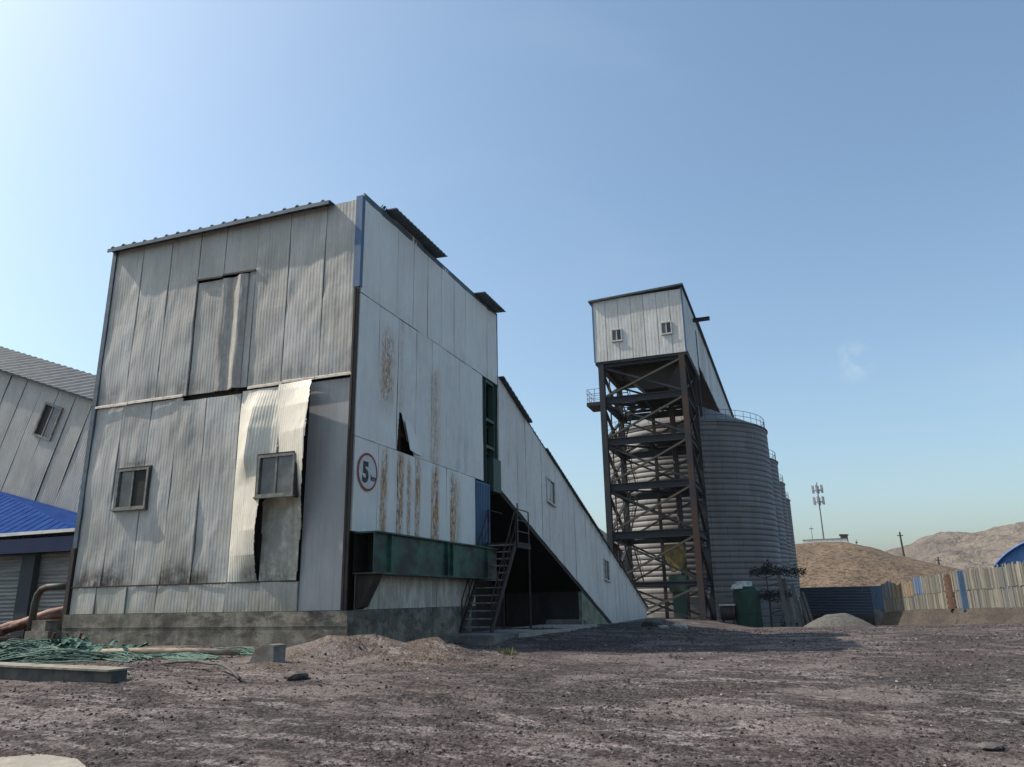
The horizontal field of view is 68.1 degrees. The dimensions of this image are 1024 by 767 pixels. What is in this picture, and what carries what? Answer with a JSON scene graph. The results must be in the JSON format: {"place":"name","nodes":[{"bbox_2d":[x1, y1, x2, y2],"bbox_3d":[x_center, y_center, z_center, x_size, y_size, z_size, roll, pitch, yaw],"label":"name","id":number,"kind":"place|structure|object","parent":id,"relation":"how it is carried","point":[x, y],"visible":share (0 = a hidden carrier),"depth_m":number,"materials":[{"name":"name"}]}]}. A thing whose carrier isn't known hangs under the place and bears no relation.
{"place":"outdoors","nodes":[
{"label":"outdoors","id":0,"kind":"place"},
{"bbox_2d":[0,613,1023,766],"bbox_3d":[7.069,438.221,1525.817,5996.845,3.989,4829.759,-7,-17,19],"label":"ground","id":1,"kind":"structure","parent":0,"point":[226,737],"depth_m":10.23,"materials":[{"name":"grey gravel"}]},
{"bbox_2d":[0,619,51,627],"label":"scrap pipe","id":2,"kind":"object","parent":1,"relation":"on","point":[5,624],"visible":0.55,"depth_m":22.11,"materials":[{"name":"brown metal"}]},
{"bbox_2d":[0,612,61,631],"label":"scrap pipe","id":3,"kind":"object","parent":2,"relation":"on","point":[24,622],"visible":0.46,"depth_m":21.86,"materials":[{"name":"metal"}]},
{"bbox_2d":[8,606,62,628],"bbox_3d":[-13.265,6.654,21.767,2.938,0.747,0.240,-6,-17,17],"label":"scrap pipe","id":4,"kind":"object","parent":2,"relation":"on","point":[50,612],"visible":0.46,"depth_m":21.72,"materials":[{"name":"brown metal"}]},
{"bbox_2d":[2,617,61,633],"bbox_3d":[-14.238,7.104,22.259,3.185,0.748,0.240,-6,-17,18],"label":"scrap pipe","id":5,"kind":"object","parent":1,"relation":"on","point":[58,618],"visible":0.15,"depth_m":22.20,"materials":[{"name":"brown metal"}]},
{"bbox_2d":[0,583,65,642],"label":"bent pipe","id":6,"kind":"object","parent":1,"relation":"on","point":[40,591],"visible":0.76,"depth_m":21.24,"materials":[{"name":"grey metal"}]},
{"bbox_2d":[0,491,76,638],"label":"lean to shed","id":7,"kind":"object","parent":1,"relation":"on","point":[29,567],"visible":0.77,"depth_m":23.86,"materials":[{"name":"blue metal"}]},
{"bbox_2d":[0,754,85,766],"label":"concrete slab","id":8,"kind":"structure","parent":1,"relation":"on","point":[40,760],"depth_m":7.63,"materials":[{"name":"beige concrete"}]},
{"bbox_2d":[24,620,61,640],"bbox_3d":[-12.585,6.918,20.491,0.850,1.000,0.650,-7,-17,19],"label":"concrete footing","id":9,"kind":"object","parent":1,"relation":"on","point":[43,629],"visible":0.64,"depth_m":20.33,"materials":[{"name":"grey concrete"}]},
{"bbox_2d":[0,346,95,539],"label":"conveyor gallery","id":10,"kind":"object","parent":1,"relation":"on","point":[45,409],"visible":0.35,"depth_m":29.79,"materials":[{"name":"grey metal"}]},
{"bbox_2d":[32,402,63,440],"bbox_3d":[-18.215,1.497,29.811,1.427,1.625,0.150,-7,-17,19],"label":"window","id":11,"kind":"structure","parent":10,"relation":"in","point":[49,417],"depth_m":29.76,"materials":[{"name":"grey glass"}]},
{"bbox_2d":[0,662,130,682],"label":"concrete slab","id":12,"kind":"structure","parent":1,"relation":"on","point":[41,672],"depth_m":12.70,"materials":[{"name":"grey concrete"}]},
{"bbox_2d":[0,633,255,663],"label":"safety net","id":13,"kind":"object","parent":1,"relation":"on","point":[45,651],"visible":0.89,"depth_m":15.61,"materials":[{"name":"green fabric"}]},
{"bbox_2d":[95,648,239,654],"bbox_3d":[-7.385,5.641,15.908,3.640,0.191,0.197,-5,-16,12],"label":"wooden pole","id":14,"kind":"object","parent":1,"relation":"on","point":[182,650],"visible":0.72,"depth_m":15.77,"materials":[{"name":"brown wood"}]},
{"bbox_2d":[161,659,240,680],"bbox_3d":[-5.456,5.047,13.433,2.932,0.242,0.281,-15,-21,40],"label":"bent hose","id":15,"kind":"object","parent":1,"relation":"on","point":[234,673],"visible":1,"depth_m":13.64,"materials":[{"name":"grey rubber"}]},
{"bbox_2d":[249,643,285,663],"bbox_3d":[-4.626,5.126,14.291,0.640,0.420,0.280,-7,-17,19],"label":"concrete chunk","id":16,"kind":"object","parent":1,"relation":"on","point":[271,652],"visible":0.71,"depth_m":14.18,"materials":[{"name":"grey concrete"}]},
{"bbox_2d":[60,193,505,646],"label":"transfer house","id":17,"kind":"structure","parent":1,"relation":"on","point":[264,383],"depth_m":20.69,"materials":[{"name":"metal"}]},
{"bbox_2d":[111,465,151,511],"bbox_3d":[-10.477,2.909,20.942,1.200,1.220,0.225,-7,-17,19],"label":"window","id":18,"kind":"structure","parent":17,"relation":"in","point":[132,488],"depth_m":20.92,"materials":[{"name":"grey glass"}]},
{"bbox_2d":[253,451,297,499],"bbox_3d":[-5.856,2.284,18.854,1.200,1.150,0.220,-7,-17,19],"label":"window","id":19,"kind":"structure","parent":17,"relation":"in","point":[276,473],"depth_m":18.83,"materials":[{"name":"grey glass"}]},
{"bbox_2d":[357,453,377,490],"bbox_3d":[-3.665,2.247,19.250,0.015,0.970,0.970,-7,-17,19],"label":"speed limit sign","id":20,"kind":"object","parent":17,"relation":"attached to","point":[367,472],"visible":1,"depth_m":19.23,"materials":[{"name":"white metal"}]},
{"bbox_2d":[475,480,489,546],"bbox_3d":[-0.992,4.529,26.088,0.120,2.250,1.240,-7,-17,19],"label":"door","id":21,"kind":"structure","parent":17,"relation":"in","point":[482,490],"depth_m":25.97,"materials":[{"name":"metal"}]},
{"bbox_2d":[284,670,308,680],"bbox_3d":[-3.505,4.765,12.361,0.380,0.165,0.364,-7,-17,19],"label":"rock","id":22,"kind":"object","parent":1,"relation":"on","point":[296,675],"visible":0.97,"depth_m":12.25,"materials":[{"name":"stone"}]},
{"bbox_2d":[435,631,525,645],"bbox_3d":[-1.020,7.772,22.528,2.100,0.660,2.700,-7,-17,19],"label":"stair pad","id":23,"kind":"object","parent":1,"relation":"on","point":[485,638],"visible":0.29,"depth_m":21.45,"materials":[{"name":"concrete"}]},
{"bbox_2d":[460,503,531,632],"bbox_3d":[-0.487,6.087,25.130,1.100,4.310,3.777,-7,-17,19],"label":"steel stair","id":24,"kind":"object","parent":23,"relation":"on","point":[514,545],"visible":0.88,"depth_m":24.59,"materials":[{"name":"black metal"}]},
{"bbox_2d":[496,646,519,654],"bbox_3d":[-0.067,5.645,16.048,0.491,0.213,0.446,5,-17,-22],"label":"weed tuft","id":25,"kind":"object","parent":1,"relation":"on","point":[507,652],"visible":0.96,"depth_m":16.04,"materials":[{"name":"green plant"}]},
{"bbox_2d":[494,624,597,637],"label":"concrete slab","id":26,"kind":"structure","parent":1,"relation":"on","point":[564,627],"depth_m":25.42,"materials":[{"name":"grey concrete"}]},
{"bbox_2d":[476,376,651,626],"bbox_3d":[2.421,8.324,40.977,4.665,10.204,28.100,-7,-17,19],"label":"conveyor gallery","id":27,"kind":"object","parent":1,"relation":"on","point":[578,571],"visible":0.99,"depth_m":35.32,"materials":[{"name":"metal"}]},
{"bbox_2d":[546,476,556,507],"bbox_3d":[1.699,4.822,33.672,0.200,1.248,1.260,-7,-17,19],"label":"window","id":28,"kind":"structure","parent":27,"relation":"in","point":[552,500],"depth_m":33.77,"materials":[{"name":"white glass"}]},
{"bbox_2d":[603,558,610,582],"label":"window","id":29,"kind":"structure","parent":27,"relation":"in","point":[606,569],"depth_m":41.75,"materials":[{"name":"white glass"}]},
{"bbox_2d":[546,619,587,624],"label":"kerb","id":30,"kind":"structure","parent":1,"relation":"on","point":[569,621],"depth_m":30.44,"materials":[{"name":"concrete"}]},
{"bbox_2d":[599,528,615,544],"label":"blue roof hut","id":31,"kind":"object","parent":1,"relation":"on","point":[604,534],"depth_m":73.49,"materials":[{"name":"metal"}]},
{"bbox_2d":[587,283,716,620],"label":"conveyor tower","id":32,"kind":"structure","parent":1,"relation":"on","point":[645,342],"depth_m":62.98,"materials":[{"name":"metal"}]},
{"bbox_2d":[611,328,622,341],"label":"window","id":33,"kind":"structure","parent":32,"relation":"in","point":[616,334],"depth_m":63.83,"materials":[{"name":"white glass"}]},
{"bbox_2d":[660,321,672,334],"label":"window","id":34,"kind":"structure","parent":32,"relation":"in","point":[666,327],"depth_m":62.47,"materials":[{"name":"white glass"}]},
{"bbox_2d":[695,330,699,372],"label":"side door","id":35,"kind":"structure","parent":32,"relation":"in","point":[695,330],"depth_m":69.51,"materials":[{"name":"grey metal"}]},
{"bbox_2d":[641,619,670,626],"bbox_3d":[5.988,10.039,31.491,1.249,0.539,0.903,-7,-17,19],"label":"spoil lump","id":36,"kind":"object","parent":1,"relation":"on","point":[651,622],"visible":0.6,"depth_m":31.20,"materials":[{"name":"stone"}]},
{"bbox_2d":[658,625,669,628],"bbox_3d":[5.940,9.525,29.600,0.467,0.187,0.312,-7,-17,19],"label":"rubble lump","id":37,"kind":"object","parent":1,"relation":"on","point":[664,626],"visible":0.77,"depth_m":29.50,"materials":[{"name":"stone"}]},
{"bbox_2d":[670,622,687,628],"bbox_3d":[6.516,9.491,29.580,0.734,0.333,0.528,-7,-17,19],"label":"rubble lump","id":38,"kind":"object","parent":1,"relation":"on","point":[679,625],"visible":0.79,"depth_m":29.42,"materials":[{"name":"stone"}]},
{"bbox_2d":[608,406,785,626],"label":"grain silo","id":39,"kind":"object","parent":1,"relation":"on","point":[742,523],"visible":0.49,"depth_m":69.29,"materials":[{"name":"metal"}]},
{"bbox_2d":[663,322,733,416],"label":"silo gallery","id":40,"kind":"object","parent":39,"relation":"on","point":[711,394],"visible":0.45,"depth_m":80.10,"materials":[{"name":"metal"}]},
{"bbox_2d":[648,450,795,624],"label":"grain silo","id":41,"kind":"object","parent":1,"relation":"on","point":[779,512],"visible":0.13,"depth_m":88.06,"materials":[{"name":"metal"}]},
{"bbox_2d":[719,604,735,623],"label":"drum tank","id":42,"kind":"object","parent":1,"relation":"on","point":[727,611],"visible":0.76,"depth_m":57.93,"materials":[{"name":"metal"}]},
{"bbox_2d":[731,581,762,627],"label":"green tank","id":43,"kind":"object","parent":1,"relation":"on","point":[747,601],"visible":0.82,"depth_m":57.52,"materials":[{"name":"green metal"}]},
{"bbox_2d":[749,560,806,626],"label":"pine tree","id":44,"kind":"object","parent":1,"relation":"on","point":[769,595],"visible":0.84,"depth_m":58.22,"materials":[{"name":"green plant"}]},
{"bbox_2d":[776,570,790,626],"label":"plank","id":45,"kind":"object","parent":1,"relation":"on","point":[783,601],"visible":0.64,"depth_m":57.31,"materials":[{"name":"grey wood"}]},
{"bbox_2d":[779,476,798,621],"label":"grain silo","id":46,"kind":"object","parent":1,"relation":"on","point":[787,528],"visible":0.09,"depth_m":104.81,"materials":[{"name":"metal"}]},
{"bbox_2d":[782,578,795,626],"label":"plank","id":47,"kind":"object","parent":1,"relation":"on","point":[790,610],"visible":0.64,"depth_m":57.22,"materials":[{"name":"grey wood"}]},
{"bbox_2d":[786,494,802,614],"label":"grain silo","id":48,"kind":"object","parent":1,"relation":"on","point":[792,540],"visible":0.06,"depth_m":121.28,"materials":[{"name":"metal"}]},
{"bbox_2d":[790,585,801,626],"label":"plank","id":49,"kind":"object","parent":1,"relation":"on","point":[796,606],"visible":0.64,"depth_m":57.17,"materials":[{"name":"grey wood"}]},
{"bbox_2d":[795,592,804,626],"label":"plank","id":50,"kind":"object","parent":1,"relation":"on","point":[802,620],"visible":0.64,"depth_m":56.87,"materials":[{"name":"grey wood"}]},
{"bbox_2d":[799,597,809,623],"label":"plank","id":51,"kind":"object","parent":1,"relation":"on","point":[804,610],"visible":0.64,"depth_m":57.19,"materials":[{"name":"grey wood"}]},
{"bbox_2d":[801,591,813,621],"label":"plank","id":52,"kind":"object","parent":1,"relation":"on","point":[807,606],"visible":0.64,"depth_m":57.30,"materials":[{"name":"grey wood"}]},
{"bbox_2d":[799,586,875,625],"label":"sheet metal fence","id":53,"kind":"object","parent":1,"relation":"on","point":[855,601],"visible":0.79,"depth_m":68.67,"materials":[{"name":"metal"}]},
{"bbox_2d":[804,613,873,626],"bbox_3d":[17.072,12.486,39.773,3.800,0.847,2.600,-7,-17,19],"label":"gravel mound","id":54,"kind":"object","parent":1,"relation":"on","point":[837,620],"visible":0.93,"depth_m":39.12,"materials":[{"name":"grey gravel"}]},
{"bbox_2d":[870,586,884,625],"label":"fence panel","id":55,"kind":"object","parent":1,"relation":"on","point":[878,602],"visible":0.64,"depth_m":64.47,"materials":[{"name":"metal"}]},
{"bbox_2d":[880,560,1023,625],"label":"board fence","id":56,"kind":"object","parent":1,"relation":"on","point":[989,601],"visible":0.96,"depth_m":46.79,"materials":[{"name":"wood"}]},
{"bbox_2d":[942,574,955,608],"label":"board","id":57,"kind":"object","parent":56,"relation":"on","point":[949,596],"depth_m":48.04,"materials":[{"name":"brown wood"}]},
{"bbox_2d":[956,571,968,610],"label":"fence panel","id":58,"kind":"object","parent":56,"relation":"attached to","point":[962,591],"visible":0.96,"depth_m":46.82,"materials":[{"name":"blue metal"}]},
{"bbox_2d":[977,742,1004,750],"bbox_3d":[4.902,3.718,7.754,0.248,0.078,0.219,-7,-17,19],"label":"rock","id":59,"kind":"object","parent":1,"relation":"on","point":[988,746],"visible":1,"depth_m":7.70,"materials":[{"name":"stone"}]},
{"bbox_2d":[994,542,1023,610],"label":"barrel shed","id":60,"kind":"structure","parent":1,"relation":"on","point":[1014,554],"depth_m":68.68,"materials":[{"name":"blue metal"}]},
{"bbox_2d":[0,0,1023,550],"label":"sky","id":61,"kind":"structure","parent":0,"point":[836,185],"materials":[{"name":"blue"}]},
{"bbox_2d":[643,542,978,609],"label":"hill","id":62,"kind":"structure","parent":0,"point":[836,564],"depth_m":188.47,"materials":[{"name":"soil"}]},
{"bbox_2d":[811,482,824,538],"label":"telecom mast","id":63,"kind":"object","parent":62,"relation":"on","point":[819,501],"visible":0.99,"depth_m":250.86,"materials":[{"name":"metal"}]},
{"bbox_2d":[802,538,847,542],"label":"hilltop wall","id":64,"kind":"structure","parent":62,"relation":"on","point":[826,540],"depth_m":239.37,"materials":[{"name":"white paint"}]},
{"bbox_2d":[839,534,848,542],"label":"hilltop hut","id":65,"kind":"object","parent":62,"relation":"on","point":[843,535],"visible":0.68,"depth_m":239.00,"materials":[{"name":"stone"}]},
{"bbox_2d":[897,532,904,555],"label":"utility pole","id":66,"kind":"object","parent":62,"relation":"on","point":[900,535],"visible":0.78,"depth_m":216.90,"materials":[{"name":"wood"}]},
{"bbox_2d":[884,522,1023,569],"bbox_3d":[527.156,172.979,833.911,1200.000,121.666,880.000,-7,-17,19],"label":"mountains","id":67,"kind":"structure","parent":0,"point":[988,548],"depth_m":807.61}
]}

